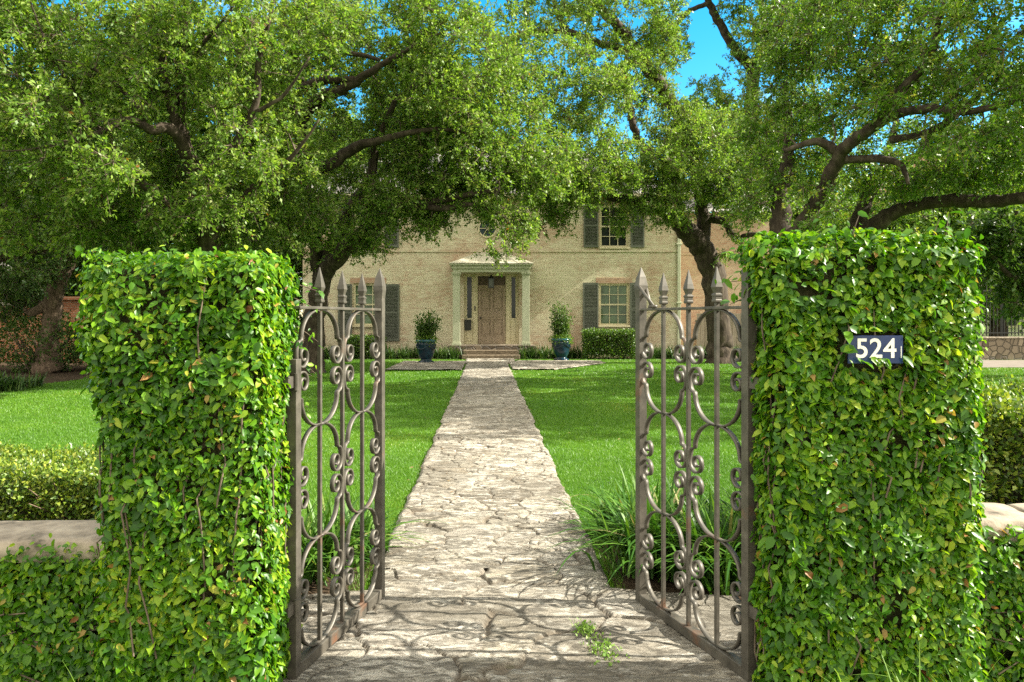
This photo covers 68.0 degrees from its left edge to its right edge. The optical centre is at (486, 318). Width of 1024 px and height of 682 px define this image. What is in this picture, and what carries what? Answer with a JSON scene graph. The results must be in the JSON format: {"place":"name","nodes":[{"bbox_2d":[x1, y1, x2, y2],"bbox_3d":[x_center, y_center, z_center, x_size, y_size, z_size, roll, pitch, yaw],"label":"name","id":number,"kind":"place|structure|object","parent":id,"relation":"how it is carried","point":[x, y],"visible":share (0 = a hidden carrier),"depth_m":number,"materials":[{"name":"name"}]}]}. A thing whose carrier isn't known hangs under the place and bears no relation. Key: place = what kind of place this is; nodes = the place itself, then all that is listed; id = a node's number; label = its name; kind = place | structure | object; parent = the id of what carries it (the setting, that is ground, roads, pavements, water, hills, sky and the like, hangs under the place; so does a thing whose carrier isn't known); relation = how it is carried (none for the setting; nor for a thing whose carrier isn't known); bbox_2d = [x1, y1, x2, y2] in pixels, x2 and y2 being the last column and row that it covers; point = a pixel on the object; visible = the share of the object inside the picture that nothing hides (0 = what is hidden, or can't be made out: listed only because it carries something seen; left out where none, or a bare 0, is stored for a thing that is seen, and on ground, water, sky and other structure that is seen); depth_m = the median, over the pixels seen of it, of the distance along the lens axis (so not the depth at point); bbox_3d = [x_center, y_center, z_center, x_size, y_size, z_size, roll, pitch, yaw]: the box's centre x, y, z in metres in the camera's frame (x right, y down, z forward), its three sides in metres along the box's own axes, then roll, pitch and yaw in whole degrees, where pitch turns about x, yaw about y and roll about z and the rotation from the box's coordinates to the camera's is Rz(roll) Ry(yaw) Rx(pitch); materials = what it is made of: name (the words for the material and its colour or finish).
{"place":"outdoors","nodes":[
{"label":"outdoors","id":0,"kind":"place"},
{"bbox_2d":[387,361,464,369],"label":"cross path","id":1,"kind":"structure","parent":0,"point":[417,365],"depth_m":22.61,"materials":[{"name":"stone"}]},
{"bbox_2d":[416,339,435,361],"bbox_3d":[-1.947,1.050,24.336,0.670,0.739,0.670,0,0,0],"label":"glazed urn","id":2,"kind":"object","parent":1,"relation":"on","point":[425,352],"visible":0.91,"depth_m":24.11,"materials":[{"name":"teal ceramic"}]},
{"bbox_2d":[411,308,442,346],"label":"potted shrub","id":3,"kind":"object","parent":2,"relation":"in","point":[426,330],"visible":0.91,"depth_m":24.21,"materials":[{"name":"green plant"}]},
{"bbox_2d":[433,358,542,438],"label":"garden path","id":4,"kind":"structure","parent":0,"point":[478,406],"depth_m":12.11,"materials":[{"name":"stone"}]},
{"bbox_2d":[385,436,602,571],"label":"garden path","id":5,"kind":"structure","parent":0,"point":[520,476],"depth_m":5.54,"materials":[{"name":"stone"}]},
{"bbox_2d":[0,321,1023,590],"bbox_3d":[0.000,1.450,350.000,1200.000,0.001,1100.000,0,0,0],"label":"lawn","id":6,"kind":"structure","parent":0,"point":[538,397],"depth_m":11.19,"materials":[{"name":"green plant"}]},
{"bbox_2d":[0,362,100,392],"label":"planting bed","id":7,"kind":"object","parent":6,"relation":"on","point":[66,375],"visible":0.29,"depth_m":19.48,"materials":[{"name":"brown soil"}]},
{"bbox_2d":[0,310,93,372],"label":"dark shrub","id":8,"kind":"object","parent":7,"relation":"on","point":[16,356],"visible":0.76,"depth_m":20.11,"materials":[{"name":"green plant"}]},
{"bbox_2d":[0,296,108,361],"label":"brick garden wall","id":9,"kind":"structure","parent":7,"relation":"on","point":[71,303],"depth_m":24.80,"materials":[{"name":"red brick"}]},
{"bbox_2d":[0,371,110,390],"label":"ground cover","id":10,"kind":"object","parent":7,"relation":"on","point":[8,383],"visible":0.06,"depth_m":15.14,"materials":[{"name":"green plant"}]},
{"bbox_2d":[3,243,156,305],"bbox_3d":[-14.607,-1.578,27.276,6.263,6.086,4.518,0,0,0],"label":"background tree","id":11,"kind":"object","parent":7,"relation":"on","point":[75,288],"depth_m":26.50,"materials":[{"name":"green plant"}]},
{"bbox_2d":[0,45,167,373],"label":"oak tree","id":12,"kind":"object","parent":7,"relation":"on","point":[20,282],"visible":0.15,"depth_m":19.91,"materials":[{"name":"green plant"}]},
{"bbox_2d":[66,322,110,366],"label":"dark shrub","id":13,"kind":"object","parent":7,"relation":"on","point":[78,352],"visible":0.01,"depth_m":21.03,"materials":[{"name":"green plant"}]},
{"bbox_2d":[0,520,107,681],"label":"vine covered wall","id":14,"kind":"structure","parent":6,"relation":"on","point":[50,578],"depth_m":2.85,"materials":[{"name":"plant"}]},
{"bbox_2d":[0,440,114,520],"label":"hedge","id":15,"kind":"object","parent":6,"relation":"on","point":[48,484],"visible":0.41,"depth_m":3.98,"materials":[{"name":"green plant"}]},
{"bbox_2d":[14,42,247,255],"bbox_3d":[-16.913,-5.344,33.053,13.406,13.612,8.614,0,0,0],"label":"background tree","id":16,"kind":"object","parent":6,"relation":"on","point":[138,160],"visible":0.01,"depth_m":31.85,"materials":[{"name":"green plant"}]},
{"bbox_2d":[0,0,381,268],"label":"oak tree","id":17,"kind":"object","parent":6,"relation":"on","point":[152,69],"visible":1,"depth_m":13.23,"materials":[{"name":"green plant"}]},
{"bbox_2d":[69,244,323,681],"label":"vine covered pillar","id":18,"kind":"structure","parent":6,"relation":"on","point":[191,400],"depth_m":2.62,"materials":[{"name":"green plant"}]},
{"bbox_2d":[282,267,385,679],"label":"iron gate","id":19,"kind":"structure","parent":18,"relation":"attached to","point":[299,663],"depth_m":3.35,"materials":[{"name":"metal"}]},
{"bbox_2d":[164,158,302,333],"bbox_3d":[-9.548,-2.779,33.043,8.608,8.552,5.694,0,0,0],"label":"background tree","id":20,"kind":"object","parent":6,"relation":"on","point":[298,268],"visible":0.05,"depth_m":32.01,"materials":[{"name":"green plant"}]},
{"bbox_2d":[116,13,366,292],"bbox_3d":[-11.664,-6.394,36.014,15.180,15.742,9.841,0,0,0],"label":"background tree","id":21,"kind":"object","parent":6,"relation":"on","point":[207,146],"visible":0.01,"depth_m":34.08,"materials":[{"name":"green plant"}]},
{"bbox_2d":[301,557,373,594],"bbox_3d":[-1.630,1.445,4.000,1.940,0.001,1.400,0,0,0],"label":"soil bed","id":22,"kind":"object","parent":6,"relation":"on","point":[313,588],"depth_m":4.10,"materials":[{"name":"brown soil"}]},
{"bbox_2d":[301,536,364,578],"bbox_3d":[-1.216,1.202,4.030,1.235,0.457,1.172,0,0,0],"label":"strap leaf clump","id":23,"kind":"object","parent":22,"relation":"on","point":[308,569],"visible":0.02,"depth_m":4.03,"materials":[{"name":"green plant"}]},
{"bbox_2d":[301,492,428,586],"bbox_3d":[-0.980,1.188,4.273,1.146,0.484,1.131,0,0,36],"label":"strap leaf clump","id":24,"kind":"object","parent":22,"relation":"on","point":[311,531],"visible":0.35,"depth_m":4.19,"materials":[{"name":"green plant"}]},
{"bbox_2d":[305,491,455,567],"bbox_3d":[-0.726,1.207,4.551,1.098,0.445,1.198,0,0,0],"label":"strap leaf clump","id":25,"kind":"object","parent":22,"relation":"on","point":[369,526],"visible":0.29,"depth_m":4.51,"materials":[{"name":"green plant"}]},
{"bbox_2d":[325,357,447,358],"bbox_3d":[-4.650,1.443,27.550,6.700,0.001,1.700,0,0,0],"label":"house bed","id":26,"kind":"object","parent":6,"relation":"on","point":[398,358],"visible":0.2,"depth_m":27.19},
{"bbox_2d":[346,333,386,358],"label":"hedge","id":27,"kind":"object","parent":26,"relation":"on","point":[354,340],"visible":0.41,"depth_m":26.85,"materials":[{"name":"green plant"}]},
{"bbox_2d":[93,360,730,580],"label":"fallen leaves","id":28,"kind":"object","parent":6,"relation":"on","point":[483,433],"visible":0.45,"depth_m":9.13,"materials":[{"name":"brown plant"}]},
{"bbox_2d":[249,0,584,373],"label":"oak tree","id":29,"kind":"object","parent":6,"relation":"on","point":[456,106],"visible":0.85,"depth_m":17.10,"materials":[{"name":"green plant"}]},
{"bbox_2d":[327,56,513,164],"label":"background tree","id":30,"kind":"object","parent":6,"relation":"on","point":[354,110],"depth_m":42.25,"materials":[{"name":"green plant"}]},
{"bbox_2d":[303,147,771,359],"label":"house","id":31,"kind":"structure","parent":6,"relation":"on","point":[589,275],"depth_m":28.50,"materials":[{"name":"brick"}]},
{"bbox_2d":[350,278,385,332],"bbox_3d":[-4.453,-0.491,28.530,1.356,2.070,0.180,0,0,0],"label":"window","id":32,"kind":"structure","parent":31,"relation":"in","point":[370,301],"depth_m":28.57,"materials":[{"name":"beige paint"}]},
{"bbox_2d":[478,221,496,237],"bbox_3d":[0.024,-3.372,28.469,0.710,0.710,0.058,0,0,0],"label":"round window","id":33,"kind":"structure","parent":31,"relation":"in","point":[482,230],"depth_m":28.48,"materials":[{"name":"beige paint"}]},
{"bbox_2d":[488,275,493,287],"bbox_3d":[0.162,-1.378,27.700,0.240,0.555,0.240,0,0,0],"label":"hanging lantern","id":34,"kind":"object","parent":31,"relation":"hanging from","point":[490,281],"visible":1,"depth_m":27.61,"materials":[{"name":"metal"}]},
{"bbox_2d":[478,285,504,343],"bbox_3d":[0.190,-0.138,28.588,1.037,2.217,0.125,0,0,0],"label":"door","id":35,"kind":"structure","parent":31,"relation":"in","point":[491,301],"depth_m":28.60,"materials":[{"name":"brown wood"}]},
{"bbox_2d":[598,201,628,248],"bbox_3d":[4.786,-3.538,28.530,1.309,1.866,0.180,0,0,0],"label":"window","id":36,"kind":"structure","parent":31,"relation":"in","point":[607,241],"depth_m":28.60,"materials":[{"name":"beige paint"}]},
{"bbox_2d":[596,278,631,329],"bbox_3d":[4.786,-0.491,28.530,1.356,2.070,0.180,0,0,0],"label":"window","id":37,"kind":"structure","parent":31,"relation":"in","point":[613,298],"depth_m":28.60,"materials":[{"name":"beige paint"}]},
{"bbox_2d":[534,357,705,358],"bbox_3d":[6.350,1.443,27.650,9.300,0.001,1.500,0,0,0],"label":"house bed","id":38,"kind":"object","parent":6,"relation":"on","point":[611,358],"visible":0.2,"depth_m":27.19,"materials":[{"name":"brown soil"}]},
{"bbox_2d":[323,342,738,358],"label":"border grass","id":39,"kind":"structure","parent":38,"relation":"on","point":[445,354],"depth_m":27.03,"materials":[{"name":"green plant"}]},
{"bbox_2d":[580,326,634,358],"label":"hedge","id":40,"kind":"object","parent":38,"relation":"on","point":[619,343],"visible":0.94,"depth_m":26.82,"materials":[{"name":"green plant"}]},
{"bbox_2d":[459,0,804,363],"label":"oak tree","id":41,"kind":"object","parent":6,"relation":"on","point":[668,183],"visible":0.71,"depth_m":21.31,"materials":[{"name":"green plant"}]},
{"bbox_2d":[594,542,740,599],"bbox_3d":[1.645,1.445,4.100,1.910,0.001,1.600,0,0,0],"label":"soil bed","id":42,"kind":"object","parent":6,"relation":"on","point":[629,583],"depth_m":4.13,"materials":[{"name":"brown soil"}]},
{"bbox_2d":[538,462,698,538],"bbox_3d":[0.918,1.202,5.040,1.030,0.457,1.118,0,0,-33],"label":"strap leaf clump","id":43,"kind":"object","parent":42,"relation":"on","point":[602,505],"visible":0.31,"depth_m":5.03,"materials":[{"name":"green plant"}]},
{"bbox_2d":[543,467,740,584],"bbox_3d":[0.957,1.143,4.341,1.348,0.574,1.441,0,0,0],"label":"strap leaf clump","id":44,"kind":"object","parent":42,"relation":"on","point":[626,531],"visible":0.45,"depth_m":4.23,"materials":[{"name":"green plant"}]},
{"bbox_2d":[567,474,740,595],"bbox_3d":[1.182,1.144,4.085,1.303,0.571,1.302,0,0,27],"label":"strap leaf clump","id":45,"kind":"object","parent":42,"relation":"on","point":[728,573],"visible":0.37,"depth_m":4.00,"materials":[{"name":"green plant"}]},
{"bbox_2d":[595,466,730,526],"bbox_3d":[1.258,1.176,4.850,1.144,0.508,1.199,0,0,0],"label":"strap leaf clump","id":46,"kind":"object","parent":42,"relation":"on","point":[675,489],"visible":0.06,"depth_m":4.89,"materials":[{"name":"green plant"}]},
{"bbox_2d":[673,474,740,574],"bbox_3d":[1.544,1.152,4.386,1.275,0.555,1.257,0,0,-27],"label":"strap leaf clump","id":47,"kind":"object","parent":42,"relation":"on","point":[738,513],"visible":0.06,"depth_m":4.43,"materials":[{"name":"green plant"}]},
{"bbox_2d":[695,313,740,348],"bbox_3d":[10.326,0.610,28.950,4.753,1.600,0.100,0,0,0],"label":"board fence","id":48,"kind":"object","parent":6,"relation":"on","point":[702,337],"visible":0.07,"depth_m":28.90,"materials":[{"name":"brown wood"}]},
{"bbox_2d":[638,0,850,228],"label":"oak tree","id":49,"kind":"object","parent":6,"relation":"on","point":[741,56],"visible":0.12,"depth_m":30.11,"materials":[{"name":"green plant"}]},
{"bbox_2d":[790,152,905,251],"bbox_3d":[14.943,-3.079,33.875,8.784,9.118,5.859,0,0,0],"label":"background tree","id":50,"kind":"object","parent":6,"relation":"on","point":[838,192],"visible":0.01,"depth_m":32.24,"materials":[{"name":"green plant"}]},
{"bbox_2d":[714,210,989,681],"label":"vine covered pillar","id":51,"kind":"structure","parent":6,"relation":"on","point":[867,496],"depth_m":2.75,"materials":[{"name":"green plant"}]},
{"bbox_2d":[634,267,762,681],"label":"iron gate","id":52,"kind":"structure","parent":51,"relation":"attached to","point":[744,666],"depth_m":3.30,"materials":[{"name":"metal"}]},
{"bbox_2d":[848,336,902,362],"bbox_3d":[1.392,0.112,2.716,0.196,0.100,0.009,0,0,0],"label":"house number sign","id":53,"kind":"object","parent":51,"relation":"attached to","point":[867,348],"visible":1,"depth_m":2.71,"materials":[{"name":"blue metal"}]},
{"bbox_2d":[714,0,1023,249],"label":"oak tree","id":54,"kind":"object","parent":6,"relation":"on","point":[904,70],"visible":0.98,"depth_m":13.59,"materials":[{"name":"green plant"}]},
{"bbox_2d":[856,639,920,681],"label":"grass tuft","id":55,"kind":"object","parent":6,"relation":"on","point":[894,670],"visible":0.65,"depth_m":2.70,"materials":[{"name":"green plant"}]},
{"bbox_2d":[795,60,1023,252],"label":"oak tree","id":56,"kind":"object","parent":6,"relation":"on","point":[883,218],"visible":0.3,"depth_m":16.38,"materials":[{"name":"green plant"}]},
{"bbox_2d":[872,107,1023,336],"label":"background tree","id":57,"kind":"object","parent":6,"relation":"on","point":[925,224],"visible":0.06,"depth_m":29.56,"materials":[{"name":"green plant"}]},
{"bbox_2d":[936,653,1004,681],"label":"grass tuft","id":58,"kind":"object","parent":6,"relation":"on","point":[971,677],"visible":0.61,"depth_m":2.68,"materials":[{"name":"green plant"}]},
{"bbox_2d":[952,204,1023,325],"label":"magnolia tree","id":59,"kind":"object","parent":6,"relation":"on","point":[1002,240],"visible":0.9,"depth_m":18.76,"materials":[{"name":"green plant"}]},
{"bbox_2d":[963,503,1023,681],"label":"vine covered wall","id":60,"kind":"structure","parent":6,"relation":"on","point":[1002,613],"depth_m":2.93,"materials":[{"name":"plant"}]},
{"bbox_2d":[975,373,1023,504],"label":"hedge","id":61,"kind":"object","parent":6,"relation":"on","point":[1003,473],"visible":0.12,"depth_m":4.08,"materials":[{"name":"green plant"}]},
{"bbox_2d":[979,337,1023,359],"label":"stone retaining wall","id":62,"kind":"structure","parent":6,"relation":"on","point":[1005,348],"depth_m":26.40,"materials":[{"name":"beige stone"}]},
{"bbox_2d":[976,285,1023,336],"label":"iron fence","id":63,"kind":"object","parent":62,"relation":"on","point":[1002,332],"visible":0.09,"depth_m":26.59,"materials":[{"name":"black metal"}]},
{"bbox_2d":[4,0,1023,316],"label":"sky","id":64,"kind":"structure","parent":0,"point":[709,45],"materials":[{"name":"blue"}]},
{"bbox_2d":[281,564,765,681],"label":"front paving","id":65,"kind":"structure","parent":0,"point":[439,623],"depth_m":3.40,"materials":[{"name":"stone"}]},
{"bbox_2d":[570,618,597,638],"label":"weed","id":66,"kind":"object","parent":65,"relation":"on","point":[586,626],"visible":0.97,"depth_m":3.41,"materials":[{"name":"green plant"}]},
{"bbox_2d":[579,632,629,665],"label":"weed","id":67,"kind":"object","parent":65,"relation":"on","point":[600,649],"visible":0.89,"depth_m":3.21,"materials":[{"name":"green plant"}]},
{"bbox_2d":[510,360,605,369],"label":"cross path","id":68,"kind":"structure","parent":0,"point":[541,364],"depth_m":23.41,"materials":[{"name":"stone"}]},
{"bbox_2d":[551,338,570,359],"bbox_3d":[2.535,1.050,25.778,0.670,0.739,0.670,0,0,0],"label":"glazed urn","id":69,"kind":"object","parent":68,"relation":"on","point":[561,349],"visible":0.95,"depth_m":25.55,"materials":[{"name":"teal ceramic"}]},
{"bbox_2d":[547,301,574,345],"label":"potted shrub","id":70,"kind":"object","parent":69,"relation":"in","point":[560,328],"visible":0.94,"depth_m":25.62,"materials":[{"name":"green plant"}]},
{"bbox_2d":[878,126,1023,336],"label":"neighbouring house","id":71,"kind":"structure","parent":0,"point":[1009,330],"depth_m":36.00,"materials":[{"name":"paint"}]},
{"bbox_2d":[1008,316,1017,327],"bbox_3d":[24.600,-0.350,35.974,1.200,1.600,0.048,0,0,0],"label":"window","id":72,"kind":"structure","parent":71,"relation":"in","point":[1009,322],"depth_m":35.96,"materials":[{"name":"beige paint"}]},
{"bbox_2d":[970,360,1023,366],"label":"driveway","id":73,"kind":"structure","parent":0,"point":[1003,363],"depth_m":24.22,"materials":[{"name":"concrete"}]}
]}

